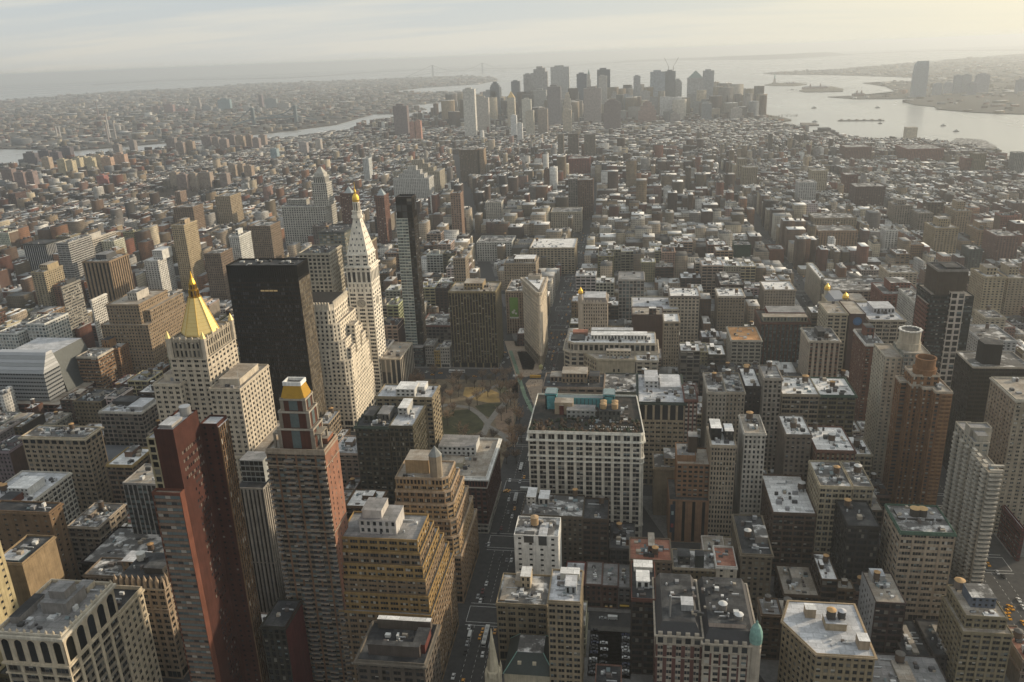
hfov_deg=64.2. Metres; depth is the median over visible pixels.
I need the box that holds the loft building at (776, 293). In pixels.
[759,281,796,308]
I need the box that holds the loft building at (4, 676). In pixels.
[0,666,10,681]
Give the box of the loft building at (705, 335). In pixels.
[699,329,720,342]
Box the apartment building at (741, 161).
[736,157,746,177]
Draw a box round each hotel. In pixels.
[652,573,762,681]
[797,326,841,376]
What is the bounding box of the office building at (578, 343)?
[563,327,659,372]
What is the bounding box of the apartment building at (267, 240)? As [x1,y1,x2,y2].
[248,221,284,257]
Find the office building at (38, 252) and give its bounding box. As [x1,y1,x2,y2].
[21,239,63,270]
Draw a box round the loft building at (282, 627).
[259,598,312,681]
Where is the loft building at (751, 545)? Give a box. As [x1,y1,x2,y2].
[731,514,773,619]
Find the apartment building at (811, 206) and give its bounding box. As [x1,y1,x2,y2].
[800,200,817,214]
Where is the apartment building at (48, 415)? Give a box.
[44,412,53,421]
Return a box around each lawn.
[442,409,483,434]
[463,387,499,402]
[475,403,500,416]
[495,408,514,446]
[497,388,507,395]
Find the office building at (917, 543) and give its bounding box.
[877,503,956,622]
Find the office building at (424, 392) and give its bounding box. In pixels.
[375,381,442,449]
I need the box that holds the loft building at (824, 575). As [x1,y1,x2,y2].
[810,552,837,601]
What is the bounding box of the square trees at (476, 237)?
[467,230,493,246]
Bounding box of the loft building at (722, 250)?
[714,243,732,259]
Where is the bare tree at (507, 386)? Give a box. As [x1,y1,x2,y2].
[505,379,516,390]
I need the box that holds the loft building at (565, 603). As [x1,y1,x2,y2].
[547,567,583,681]
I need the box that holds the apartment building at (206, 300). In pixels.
[203,298,211,302]
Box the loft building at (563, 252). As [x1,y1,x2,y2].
[529,237,577,273]
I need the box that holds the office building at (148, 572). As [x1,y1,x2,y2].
[113,550,188,678]
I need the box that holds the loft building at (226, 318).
[221,314,236,340]
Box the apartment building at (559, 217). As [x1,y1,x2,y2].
[550,207,582,231]
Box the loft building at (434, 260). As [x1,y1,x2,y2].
[426,248,444,272]
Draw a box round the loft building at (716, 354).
[706,343,725,366]
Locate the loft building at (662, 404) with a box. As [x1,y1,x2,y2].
[636,368,686,484]
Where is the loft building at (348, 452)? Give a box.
[338,435,359,486]
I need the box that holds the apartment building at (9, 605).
[0,542,18,670]
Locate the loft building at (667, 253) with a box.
[661,246,675,277]
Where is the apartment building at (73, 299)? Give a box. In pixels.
[60,277,89,337]
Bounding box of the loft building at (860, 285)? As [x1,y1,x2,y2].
[820,277,883,300]
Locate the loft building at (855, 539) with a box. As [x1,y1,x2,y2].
[830,498,880,581]
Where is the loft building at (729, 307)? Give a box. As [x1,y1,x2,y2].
[713,287,745,331]
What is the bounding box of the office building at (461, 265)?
[452,250,469,282]
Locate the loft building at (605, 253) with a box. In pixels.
[598,247,613,276]
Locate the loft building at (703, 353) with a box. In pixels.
[680,341,707,365]
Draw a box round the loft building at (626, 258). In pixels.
[621,245,638,270]
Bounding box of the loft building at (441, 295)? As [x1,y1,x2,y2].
[435,282,450,312]
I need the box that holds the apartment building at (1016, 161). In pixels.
[1008,151,1023,173]
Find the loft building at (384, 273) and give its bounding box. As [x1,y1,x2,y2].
[379,268,395,290]
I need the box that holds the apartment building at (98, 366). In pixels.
[75,348,118,388]
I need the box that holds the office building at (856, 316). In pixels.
[839,300,865,370]
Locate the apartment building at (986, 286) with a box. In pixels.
[968,263,1006,316]
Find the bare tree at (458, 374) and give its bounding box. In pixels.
[453,369,463,384]
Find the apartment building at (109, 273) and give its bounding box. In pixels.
[81,251,134,302]
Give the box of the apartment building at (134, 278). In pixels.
[132,271,137,286]
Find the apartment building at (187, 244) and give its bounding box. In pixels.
[171,217,204,289]
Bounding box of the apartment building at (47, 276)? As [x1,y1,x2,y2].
[30,261,64,306]
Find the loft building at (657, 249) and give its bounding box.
[654,244,667,261]
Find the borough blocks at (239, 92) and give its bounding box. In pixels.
[0,75,497,149]
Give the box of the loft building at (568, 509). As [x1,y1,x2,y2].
[521,487,584,566]
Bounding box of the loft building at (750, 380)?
[738,364,761,413]
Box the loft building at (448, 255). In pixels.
[442,249,462,276]
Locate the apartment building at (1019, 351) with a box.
[1015,347,1023,357]
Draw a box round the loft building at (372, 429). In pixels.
[353,405,397,504]
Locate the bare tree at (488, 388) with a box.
[484,385,491,392]
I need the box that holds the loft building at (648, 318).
[631,306,662,350]
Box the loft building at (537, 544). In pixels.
[514,515,561,574]
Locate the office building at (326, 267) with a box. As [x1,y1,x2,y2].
[297,245,345,291]
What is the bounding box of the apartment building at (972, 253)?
[961,241,983,270]
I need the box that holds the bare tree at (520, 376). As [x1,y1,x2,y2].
[515,372,522,381]
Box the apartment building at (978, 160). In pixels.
[969,152,986,169]
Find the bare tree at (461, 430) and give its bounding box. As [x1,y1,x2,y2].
[452,421,469,434]
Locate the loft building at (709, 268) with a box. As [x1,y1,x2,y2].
[700,258,723,298]
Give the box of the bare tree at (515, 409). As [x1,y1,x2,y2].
[508,400,522,420]
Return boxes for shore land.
[0,76,492,150]
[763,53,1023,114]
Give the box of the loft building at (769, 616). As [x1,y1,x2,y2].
[756,594,781,659]
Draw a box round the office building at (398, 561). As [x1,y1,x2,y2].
[338,497,458,681]
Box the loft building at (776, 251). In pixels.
[766,244,784,262]
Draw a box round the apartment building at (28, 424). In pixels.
[13,413,45,434]
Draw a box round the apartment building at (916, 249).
[910,240,923,259]
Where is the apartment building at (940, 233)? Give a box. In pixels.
[922,216,958,253]
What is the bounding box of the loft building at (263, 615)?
[261,612,267,621]
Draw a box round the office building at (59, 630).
[0,579,133,681]
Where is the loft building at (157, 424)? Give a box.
[147,419,159,435]
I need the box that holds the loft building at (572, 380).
[542,366,605,393]
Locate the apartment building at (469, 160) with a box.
[459,148,479,181]
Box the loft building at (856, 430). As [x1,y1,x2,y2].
[852,421,860,433]
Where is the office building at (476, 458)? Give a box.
[431,434,501,533]
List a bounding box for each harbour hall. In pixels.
[802,83,827,89]
[852,90,864,95]
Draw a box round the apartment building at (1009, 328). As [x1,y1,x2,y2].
[1004,321,1015,337]
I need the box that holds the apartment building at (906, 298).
[896,288,915,325]
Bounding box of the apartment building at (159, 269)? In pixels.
[143,246,177,291]
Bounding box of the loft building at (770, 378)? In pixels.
[757,360,783,473]
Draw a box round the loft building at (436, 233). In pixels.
[426,229,443,241]
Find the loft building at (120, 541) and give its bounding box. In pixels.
[80,526,163,572]
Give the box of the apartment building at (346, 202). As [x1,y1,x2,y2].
[339,186,360,223]
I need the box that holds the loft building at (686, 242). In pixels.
[673,236,692,252]
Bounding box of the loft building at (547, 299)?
[542,276,547,319]
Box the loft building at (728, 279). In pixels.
[714,272,743,298]
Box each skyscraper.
[152,272,279,481]
[226,258,326,420]
[312,290,376,431]
[344,186,385,394]
[393,104,409,135]
[409,121,415,138]
[415,120,422,138]
[462,87,477,136]
[476,96,490,130]
[483,90,495,96]
[490,82,500,115]
[507,92,515,126]
[510,114,516,135]
[511,80,520,101]
[517,122,522,140]
[520,269,547,369]
[522,98,531,127]
[523,73,530,90]
[525,109,534,133]
[530,66,547,90]
[533,88,546,106]
[538,107,547,134]
[547,85,561,123]
[550,65,569,98]
[563,92,571,109]
[563,109,571,131]
[575,100,582,117]
[577,72,586,103]
[583,86,600,122]
[586,70,590,85]
[597,68,609,87]
[598,75,606,103]
[604,99,620,128]
[611,91,616,97]
[624,94,632,109]
[633,75,640,95]
[638,101,655,122]
[641,90,649,100]
[650,70,664,96]
[660,96,681,115]
[665,57,678,96]
[670,112,680,123]
[675,78,681,96]
[687,71,703,94]
[687,92,696,107]
[701,102,711,120]
[703,69,713,98]
[730,107,741,118]
[910,61,928,96]
[931,83,942,94]
[942,82,952,93]
[952,74,963,93]
[961,74,971,92]
[966,82,977,94]
[974,73,990,92]
[1014,78,1023,93]
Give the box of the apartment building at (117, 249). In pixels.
[106,246,124,252]
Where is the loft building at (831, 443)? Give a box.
[808,422,856,460]
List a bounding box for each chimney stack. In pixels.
[104,111,110,137]
[104,122,109,142]
[112,120,116,138]
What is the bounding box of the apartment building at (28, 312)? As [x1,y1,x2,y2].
[8,308,33,317]
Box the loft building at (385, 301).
[382,297,392,316]
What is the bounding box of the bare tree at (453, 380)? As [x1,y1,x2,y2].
[446,374,459,390]
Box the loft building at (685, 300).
[667,283,700,341]
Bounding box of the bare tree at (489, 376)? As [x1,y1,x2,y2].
[486,373,494,384]
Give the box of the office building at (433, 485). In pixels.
[394,446,478,602]
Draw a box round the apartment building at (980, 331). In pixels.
[966,323,1017,352]
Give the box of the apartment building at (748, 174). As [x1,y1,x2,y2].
[740,165,757,184]
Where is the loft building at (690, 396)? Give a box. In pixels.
[682,384,697,441]
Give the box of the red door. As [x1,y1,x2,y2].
[559,405,563,414]
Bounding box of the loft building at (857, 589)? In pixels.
[852,575,860,606]
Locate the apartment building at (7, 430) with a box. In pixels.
[0,421,20,441]
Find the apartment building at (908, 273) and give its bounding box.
[878,263,917,286]
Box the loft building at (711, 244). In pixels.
[705,239,726,253]
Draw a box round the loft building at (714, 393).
[700,372,726,447]
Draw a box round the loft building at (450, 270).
[446,262,471,276]
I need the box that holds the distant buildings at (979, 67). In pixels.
[768,54,1023,112]
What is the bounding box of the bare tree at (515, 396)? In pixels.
[508,389,518,407]
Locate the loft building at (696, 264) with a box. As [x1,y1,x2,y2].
[693,257,716,272]
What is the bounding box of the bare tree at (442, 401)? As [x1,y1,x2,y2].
[441,395,445,409]
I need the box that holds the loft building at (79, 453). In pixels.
[18,423,114,513]
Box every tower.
[0,167,15,182]
[13,170,28,188]
[22,151,39,164]
[23,170,39,187]
[38,149,51,158]
[41,156,53,168]
[49,151,62,160]
[56,158,67,175]
[59,146,74,158]
[65,159,77,172]
[71,156,84,169]
[81,156,88,165]
[85,157,96,169]
[92,154,103,168]
[96,174,109,183]
[100,156,114,170]
[112,143,122,153]
[113,152,128,163]
[128,139,137,150]
[146,404,269,681]
[153,105,160,113]
[163,103,175,112]
[165,137,176,148]
[169,171,179,189]
[175,141,186,154]
[176,108,187,111]
[176,173,190,190]
[185,140,195,154]
[187,172,199,190]
[196,98,201,108]
[198,170,213,188]
[201,105,212,110]
[201,135,212,149]
[211,136,219,147]
[217,98,232,109]
[219,138,229,149]
[219,172,230,187]
[227,134,235,145]
[228,163,238,176]
[235,135,245,147]
[236,162,245,175]
[240,106,253,110]
[243,164,254,176]
[244,134,252,147]
[252,137,261,148]
[258,95,263,107]
[258,134,267,145]
[265,98,277,107]
[265,377,352,681]
[270,148,279,157]
[277,102,290,108]
[299,141,308,152]
[315,138,322,149]
[395,194,429,366]
[848,323,882,423]
[863,325,930,480]
[882,354,952,504]
[903,127,917,138]
[912,262,973,387]
[941,421,1004,583]
[942,337,1023,471]
[984,377,1023,533]
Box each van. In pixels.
[467,630,471,638]
[608,614,617,619]
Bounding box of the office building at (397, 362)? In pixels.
[380,342,414,384]
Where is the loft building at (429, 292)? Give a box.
[423,278,438,306]
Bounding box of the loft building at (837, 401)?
[810,376,857,436]
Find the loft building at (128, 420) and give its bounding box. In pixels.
[98,395,158,446]
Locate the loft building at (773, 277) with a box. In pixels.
[762,273,779,280]
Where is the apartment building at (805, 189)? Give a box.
[794,179,816,200]
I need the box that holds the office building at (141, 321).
[100,287,186,373]
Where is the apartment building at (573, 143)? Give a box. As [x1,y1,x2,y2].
[568,132,578,153]
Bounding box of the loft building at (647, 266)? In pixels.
[640,255,655,282]
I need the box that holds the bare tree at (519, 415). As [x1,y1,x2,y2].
[514,409,523,420]
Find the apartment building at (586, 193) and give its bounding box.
[577,177,593,219]
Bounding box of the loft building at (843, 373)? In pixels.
[837,369,848,380]
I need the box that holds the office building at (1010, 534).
[997,505,1023,560]
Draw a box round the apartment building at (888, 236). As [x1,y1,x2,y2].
[879,225,898,248]
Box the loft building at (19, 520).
[0,500,79,579]
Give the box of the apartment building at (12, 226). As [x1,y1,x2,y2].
[4,222,26,229]
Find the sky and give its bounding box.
[0,0,1023,85]
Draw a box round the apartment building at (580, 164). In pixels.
[568,156,590,173]
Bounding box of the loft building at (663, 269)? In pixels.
[655,261,673,277]
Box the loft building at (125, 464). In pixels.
[105,445,150,503]
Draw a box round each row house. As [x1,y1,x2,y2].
[24,398,44,413]
[54,405,61,411]
[112,374,135,386]
[226,307,231,315]
[337,428,350,441]
[424,338,437,366]
[434,343,441,367]
[440,340,452,367]
[517,327,524,345]
[566,561,585,600]
[585,561,603,607]
[595,663,621,681]
[601,562,618,608]
[617,564,630,608]
[701,535,723,549]
[723,536,730,545]
[856,421,864,433]
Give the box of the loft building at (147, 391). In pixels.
[137,380,156,398]
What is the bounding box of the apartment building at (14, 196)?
[9,191,26,205]
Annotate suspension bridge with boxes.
[232,105,316,125]
[407,63,505,76]
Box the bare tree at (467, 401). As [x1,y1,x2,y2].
[464,398,472,409]
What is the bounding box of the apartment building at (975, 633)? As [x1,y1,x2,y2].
[936,577,1013,681]
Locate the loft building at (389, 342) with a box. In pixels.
[385,339,394,349]
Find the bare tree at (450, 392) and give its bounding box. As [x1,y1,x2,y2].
[443,388,453,401]
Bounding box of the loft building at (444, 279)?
[438,273,453,286]
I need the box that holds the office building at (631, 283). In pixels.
[618,271,644,319]
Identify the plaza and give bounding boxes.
[505,341,541,376]
[525,379,542,404]
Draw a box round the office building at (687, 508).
[666,431,709,542]
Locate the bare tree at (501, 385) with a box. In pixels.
[490,376,506,396]
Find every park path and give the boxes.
[441,404,490,423]
[468,385,497,397]
[481,399,509,437]
[486,425,514,446]
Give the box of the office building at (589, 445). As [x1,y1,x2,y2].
[526,388,645,538]
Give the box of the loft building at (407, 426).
[388,398,428,487]
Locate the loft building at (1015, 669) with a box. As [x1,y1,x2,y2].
[1006,625,1023,681]
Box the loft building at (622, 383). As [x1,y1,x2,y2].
[605,373,635,394]
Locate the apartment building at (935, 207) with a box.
[922,198,943,220]
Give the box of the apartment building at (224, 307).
[219,303,231,316]
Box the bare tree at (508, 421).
[503,416,511,424]
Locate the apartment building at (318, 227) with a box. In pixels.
[312,222,331,244]
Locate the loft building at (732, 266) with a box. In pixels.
[722,260,741,276]
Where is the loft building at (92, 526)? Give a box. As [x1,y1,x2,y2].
[67,500,128,579]
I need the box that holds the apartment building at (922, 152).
[895,144,944,161]
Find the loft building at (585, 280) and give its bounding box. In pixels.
[575,268,596,293]
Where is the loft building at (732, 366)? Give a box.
[716,362,742,372]
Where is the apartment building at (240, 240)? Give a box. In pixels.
[228,228,253,260]
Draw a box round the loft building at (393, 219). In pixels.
[374,211,396,232]
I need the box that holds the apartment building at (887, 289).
[870,277,916,309]
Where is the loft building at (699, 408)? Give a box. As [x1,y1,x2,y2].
[697,402,701,429]
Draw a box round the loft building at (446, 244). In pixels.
[437,239,454,249]
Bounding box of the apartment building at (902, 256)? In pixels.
[890,249,910,264]
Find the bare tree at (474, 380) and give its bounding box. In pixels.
[470,375,477,387]
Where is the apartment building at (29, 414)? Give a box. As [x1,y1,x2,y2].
[20,412,33,421]
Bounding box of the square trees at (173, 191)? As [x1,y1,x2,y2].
[133,183,232,197]
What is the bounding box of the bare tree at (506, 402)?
[498,392,514,412]
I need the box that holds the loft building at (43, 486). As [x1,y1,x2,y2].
[0,470,80,524]
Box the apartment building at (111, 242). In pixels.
[101,235,126,252]
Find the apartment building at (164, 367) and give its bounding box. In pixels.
[153,362,169,373]
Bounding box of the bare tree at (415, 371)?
[412,367,420,379]
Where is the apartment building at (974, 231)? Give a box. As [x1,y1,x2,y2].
[965,220,990,245]
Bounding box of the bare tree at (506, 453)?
[500,450,510,463]
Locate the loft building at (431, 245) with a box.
[423,238,439,251]
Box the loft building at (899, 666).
[872,650,947,681]
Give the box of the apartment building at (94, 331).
[91,322,97,340]
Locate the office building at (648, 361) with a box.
[636,352,658,372]
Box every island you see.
[765,82,806,85]
[768,115,790,121]
[799,86,843,91]
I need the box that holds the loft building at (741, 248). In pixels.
[732,240,751,257]
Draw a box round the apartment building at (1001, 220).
[992,212,1016,228]
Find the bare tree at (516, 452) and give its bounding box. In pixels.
[509,449,520,463]
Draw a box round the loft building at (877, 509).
[871,492,883,527]
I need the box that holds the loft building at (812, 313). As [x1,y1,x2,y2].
[806,304,818,326]
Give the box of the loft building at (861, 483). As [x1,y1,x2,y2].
[840,461,873,507]
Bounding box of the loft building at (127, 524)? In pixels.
[122,523,131,526]
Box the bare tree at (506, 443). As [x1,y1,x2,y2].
[503,436,517,455]
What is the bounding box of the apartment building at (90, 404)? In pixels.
[73,386,115,425]
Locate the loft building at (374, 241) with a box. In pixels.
[370,237,378,263]
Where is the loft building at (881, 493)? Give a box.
[870,472,890,523]
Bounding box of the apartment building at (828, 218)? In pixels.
[808,209,856,227]
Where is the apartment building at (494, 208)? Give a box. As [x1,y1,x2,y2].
[485,199,503,218]
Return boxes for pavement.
[36,226,1023,681]
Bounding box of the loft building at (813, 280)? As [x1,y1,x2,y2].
[804,262,824,304]
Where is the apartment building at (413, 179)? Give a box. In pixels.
[392,165,434,198]
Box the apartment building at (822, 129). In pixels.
[813,127,835,133]
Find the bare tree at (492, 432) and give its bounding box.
[489,427,499,437]
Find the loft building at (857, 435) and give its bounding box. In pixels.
[852,434,863,438]
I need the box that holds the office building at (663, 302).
[631,297,678,312]
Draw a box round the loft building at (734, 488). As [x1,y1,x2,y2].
[732,463,735,513]
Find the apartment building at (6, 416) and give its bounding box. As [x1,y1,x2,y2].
[0,410,21,425]
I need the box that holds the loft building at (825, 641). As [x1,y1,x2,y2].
[777,600,877,681]
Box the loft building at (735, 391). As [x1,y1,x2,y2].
[720,369,745,462]
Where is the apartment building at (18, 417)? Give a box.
[0,413,27,426]
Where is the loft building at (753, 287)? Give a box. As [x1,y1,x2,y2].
[743,281,759,295]
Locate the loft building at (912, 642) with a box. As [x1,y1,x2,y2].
[895,619,930,655]
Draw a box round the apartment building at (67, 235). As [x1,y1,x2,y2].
[56,231,80,240]
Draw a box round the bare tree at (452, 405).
[447,402,455,415]
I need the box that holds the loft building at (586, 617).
[583,601,588,656]
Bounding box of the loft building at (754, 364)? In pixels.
[743,361,757,376]
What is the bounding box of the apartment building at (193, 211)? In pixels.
[173,203,205,229]
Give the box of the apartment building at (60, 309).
[45,306,65,313]
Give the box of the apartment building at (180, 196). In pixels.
[174,190,187,204]
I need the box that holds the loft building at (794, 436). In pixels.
[774,414,812,486]
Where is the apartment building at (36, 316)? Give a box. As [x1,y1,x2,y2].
[29,313,44,318]
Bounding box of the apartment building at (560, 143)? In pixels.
[558,133,563,153]
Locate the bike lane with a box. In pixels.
[509,350,532,411]
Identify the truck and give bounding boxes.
[520,486,527,490]
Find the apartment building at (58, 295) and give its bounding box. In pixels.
[53,279,87,306]
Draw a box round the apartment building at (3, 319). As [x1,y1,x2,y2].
[0,311,6,324]
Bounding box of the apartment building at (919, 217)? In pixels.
[909,207,933,230]
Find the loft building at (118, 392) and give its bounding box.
[104,383,133,405]
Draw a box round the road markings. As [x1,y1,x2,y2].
[419,236,1023,681]
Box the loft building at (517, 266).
[503,254,538,301]
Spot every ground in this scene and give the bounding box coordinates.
[0,97,1023,681]
[422,379,518,466]
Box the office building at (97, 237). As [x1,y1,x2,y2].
[87,230,115,253]
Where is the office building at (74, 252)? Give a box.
[55,235,94,279]
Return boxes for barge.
[838,119,883,120]
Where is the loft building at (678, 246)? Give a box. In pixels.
[668,241,683,250]
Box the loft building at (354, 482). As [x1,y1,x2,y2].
[344,476,361,488]
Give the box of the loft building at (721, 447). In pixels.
[706,419,736,535]
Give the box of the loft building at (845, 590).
[836,578,855,602]
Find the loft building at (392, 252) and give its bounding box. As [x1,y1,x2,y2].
[384,248,399,267]
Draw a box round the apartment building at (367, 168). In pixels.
[362,157,372,179]
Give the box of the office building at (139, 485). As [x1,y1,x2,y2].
[122,463,159,534]
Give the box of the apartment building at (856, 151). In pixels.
[839,144,871,159]
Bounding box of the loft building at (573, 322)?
[569,317,577,327]
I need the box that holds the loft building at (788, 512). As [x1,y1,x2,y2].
[760,474,816,575]
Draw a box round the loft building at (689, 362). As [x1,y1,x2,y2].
[678,342,700,391]
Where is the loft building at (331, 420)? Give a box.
[321,407,341,433]
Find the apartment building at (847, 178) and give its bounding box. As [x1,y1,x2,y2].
[840,172,858,192]
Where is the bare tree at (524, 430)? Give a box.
[515,423,527,441]
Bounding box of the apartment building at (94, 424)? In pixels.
[86,423,105,444]
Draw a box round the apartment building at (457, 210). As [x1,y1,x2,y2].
[450,191,464,233]
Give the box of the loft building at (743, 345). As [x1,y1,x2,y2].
[725,326,762,364]
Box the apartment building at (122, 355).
[100,336,133,378]
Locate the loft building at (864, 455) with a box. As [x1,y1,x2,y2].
[848,437,872,478]
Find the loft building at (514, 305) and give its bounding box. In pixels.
[505,278,523,332]
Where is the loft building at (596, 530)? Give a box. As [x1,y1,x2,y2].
[583,495,608,562]
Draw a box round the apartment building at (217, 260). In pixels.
[203,245,233,299]
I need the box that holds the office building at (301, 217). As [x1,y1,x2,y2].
[280,167,337,248]
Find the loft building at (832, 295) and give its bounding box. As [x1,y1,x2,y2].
[821,283,866,301]
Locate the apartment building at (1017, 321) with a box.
[1005,315,1023,328]
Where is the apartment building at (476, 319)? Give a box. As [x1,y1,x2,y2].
[448,278,503,367]
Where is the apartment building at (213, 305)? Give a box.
[206,299,220,318]
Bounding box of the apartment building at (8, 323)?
[0,320,21,328]
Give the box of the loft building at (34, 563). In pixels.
[4,534,64,606]
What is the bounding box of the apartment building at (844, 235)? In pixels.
[816,222,858,246]
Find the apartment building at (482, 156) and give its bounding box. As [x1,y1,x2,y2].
[479,147,486,174]
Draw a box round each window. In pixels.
[0,331,29,349]
[0,454,13,481]
[0,508,76,579]
[0,556,14,665]
[1,639,12,659]
[9,193,25,204]
[13,618,131,681]
[14,640,25,660]
[24,241,58,270]
[25,436,112,507]
[27,315,71,339]
[27,641,38,661]
[32,267,64,305]
[38,476,79,524]
[40,642,51,662]
[53,643,64,663]
[54,284,86,304]
[56,237,94,278]
[61,401,77,422]
[62,282,88,336]
[66,636,76,660]
[70,508,126,578]
[75,402,100,425]
[77,350,118,388]
[77,625,86,649]
[84,256,133,302]
[87,614,96,638]
[91,296,107,346]
[93,232,115,252]
[97,604,106,627]
[102,238,126,252]
[102,292,185,373]
[106,404,157,444]
[107,594,115,616]
[108,455,150,502]
[113,346,131,378]
[121,594,160,681]
[124,485,159,532]
[129,373,161,395]
[145,257,176,291]
[149,420,269,681]
[152,585,186,668]
[155,329,275,478]
[172,223,204,289]
[174,206,205,226]
[205,250,232,298]
[216,195,243,222]
[228,275,325,419]
[230,234,253,259]
[241,483,286,612]
[250,224,283,257]
[268,454,347,681]
[282,177,336,244]
[300,248,344,291]
[317,300,375,423]
[319,230,349,271]
[323,413,340,433]
[340,196,360,223]
[340,455,358,486]
[341,519,457,679]
[346,508,361,519]
[349,252,385,387]
[360,432,395,502]
[363,158,371,179]
[375,195,391,243]
[381,345,414,384]
[382,306,387,316]
[384,327,397,340]
[385,254,399,265]
[386,292,399,297]
[388,302,404,325]
[393,168,433,197]
[394,160,444,192]
[394,413,427,483]
[396,199,400,204]
[397,212,401,217]
[401,216,426,365]
[402,205,406,210]
[404,471,478,593]
[423,289,434,304]
[425,343,437,366]
[426,327,450,341]
[426,637,440,681]
[427,233,443,241]
[427,256,442,271]
[430,393,441,446]
[435,352,440,366]
[436,289,448,312]
[438,243,454,248]
[441,349,452,366]
[443,254,454,276]
[449,293,503,364]
[451,194,464,232]
[454,260,468,280]
[460,150,479,181]
[477,243,511,260]
[478,457,500,528]
[486,203,502,217]
[499,617,547,648]
[500,651,504,658]
[505,265,534,288]
[506,293,523,332]
[523,295,539,353]
[530,249,573,272]
[530,441,641,530]
[544,389,601,393]
[551,213,580,231]
[551,668,579,681]
[568,134,577,153]
[569,159,588,172]
[569,180,576,205]
[576,277,594,293]
[578,181,592,219]
[584,304,606,329]
[586,136,594,155]
[587,586,599,605]
[596,284,613,294]
[598,257,612,275]
[603,588,616,606]
[608,307,617,319]
[611,250,619,270]
[611,551,626,563]
[619,281,643,319]
[620,589,628,607]
[621,252,632,270]
[637,363,656,372]
[639,405,644,418]
[642,263,654,281]
[644,444,674,476]
[647,405,652,419]
[655,405,659,419]
[656,268,672,277]
[657,645,702,681]
[658,637,662,642]
[662,253,673,277]
[662,405,667,419]
[670,406,675,419]
[671,501,674,540]
[676,638,681,643]
[678,406,683,419]
[680,243,692,251]
[680,314,697,341]
[680,352,699,386]
[681,279,700,285]
[681,502,684,540]
[684,402,696,441]
[685,638,690,643]
[691,502,694,541]
[694,639,699,644]
[699,378,702,394]
[701,502,704,534]
[702,267,722,297]
[704,645,709,650]
[708,501,731,532]
[709,356,724,365]
[714,646,718,651]
[716,252,732,258]
[717,279,742,289]
[717,298,743,331]
[723,646,728,651]
[726,336,760,364]
[732,647,737,652]
[740,168,756,183]
[741,267,754,280]
[745,389,759,411]
[760,325,809,364]
[761,493,810,566]
[761,618,778,658]
[764,291,794,308]
[774,579,817,600]
[779,626,814,681]
[795,183,815,200]
[807,466,830,556]
[808,171,826,189]
[808,215,855,225]
[811,315,816,326]
[811,448,853,459]
[811,559,836,601]
[817,305,846,370]
[818,233,856,245]
[820,283,869,300]
[831,505,846,578]
[838,591,852,602]
[840,147,870,159]
[841,174,857,192]
[844,425,851,436]
[848,184,884,206]
[849,334,866,420]
[851,490,871,503]
[855,457,870,477]
[865,320,904,342]
[865,345,903,476]
[870,287,895,306]
[873,512,881,525]
[877,498,888,514]
[878,511,951,612]
[879,230,896,247]
[879,271,915,285]
[883,369,937,504]
[887,204,911,223]
[895,146,943,161]
[896,255,908,264]
[896,292,913,325]
[910,214,931,229]
[910,246,922,258]
[912,286,972,370]
[923,201,942,215]
[923,227,957,252]
[937,590,1004,681]
[942,353,1023,469]
[945,208,970,232]
[946,425,988,582]
[959,159,971,169]
[961,247,981,268]
[966,227,983,244]
[967,334,1014,351]
[968,270,1003,314]
[970,154,985,169]
[973,313,1003,328]
[982,231,1017,260]
[985,384,1023,532]
[998,509,1023,559]
[1000,281,1023,313]
[1008,153,1023,171]
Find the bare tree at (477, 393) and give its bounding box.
[470,384,485,404]
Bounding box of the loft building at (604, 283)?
[596,276,613,295]
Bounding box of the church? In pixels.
[484,630,549,681]
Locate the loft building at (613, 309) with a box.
[608,300,618,319]
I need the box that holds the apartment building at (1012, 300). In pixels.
[997,262,1023,315]
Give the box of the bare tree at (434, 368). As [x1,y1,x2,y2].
[428,363,438,378]
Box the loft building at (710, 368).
[698,363,716,395]
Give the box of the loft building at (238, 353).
[236,344,240,362]
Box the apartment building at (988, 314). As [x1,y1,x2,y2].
[972,305,1006,329]
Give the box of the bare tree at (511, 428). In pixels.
[502,421,518,435]
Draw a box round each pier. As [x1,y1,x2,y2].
[800,123,818,125]
[951,138,996,148]
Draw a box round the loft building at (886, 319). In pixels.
[856,301,906,345]
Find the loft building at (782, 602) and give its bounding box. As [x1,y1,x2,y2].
[776,596,798,659]
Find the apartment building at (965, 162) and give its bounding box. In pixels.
[958,156,971,170]
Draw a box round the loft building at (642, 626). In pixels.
[630,559,655,674]
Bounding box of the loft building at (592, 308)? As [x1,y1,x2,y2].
[578,287,608,330]
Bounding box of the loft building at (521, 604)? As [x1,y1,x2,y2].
[495,566,550,660]
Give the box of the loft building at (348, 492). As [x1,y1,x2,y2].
[344,488,355,503]
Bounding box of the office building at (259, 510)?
[239,451,287,612]
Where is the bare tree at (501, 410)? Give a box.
[494,405,505,420]
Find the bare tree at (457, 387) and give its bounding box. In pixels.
[453,384,462,396]
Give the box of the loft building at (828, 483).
[806,460,853,556]
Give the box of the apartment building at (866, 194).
[848,182,885,206]
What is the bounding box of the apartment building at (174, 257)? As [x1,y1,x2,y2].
[168,243,177,263]
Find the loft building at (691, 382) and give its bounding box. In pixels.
[684,381,698,395]
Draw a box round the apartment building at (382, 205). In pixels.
[374,189,392,243]
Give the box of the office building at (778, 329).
[754,306,810,364]
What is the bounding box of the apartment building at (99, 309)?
[89,293,108,346]
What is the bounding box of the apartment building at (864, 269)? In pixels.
[856,264,878,274]
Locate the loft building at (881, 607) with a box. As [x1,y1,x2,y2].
[857,568,905,653]
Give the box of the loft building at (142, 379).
[127,368,162,395]
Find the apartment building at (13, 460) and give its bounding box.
[0,435,28,482]
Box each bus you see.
[449,369,464,372]
[481,624,489,646]
[513,493,517,502]
[519,462,522,471]
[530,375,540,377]
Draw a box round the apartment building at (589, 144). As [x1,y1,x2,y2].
[584,133,595,155]
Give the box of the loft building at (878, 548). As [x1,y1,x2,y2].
[875,530,881,567]

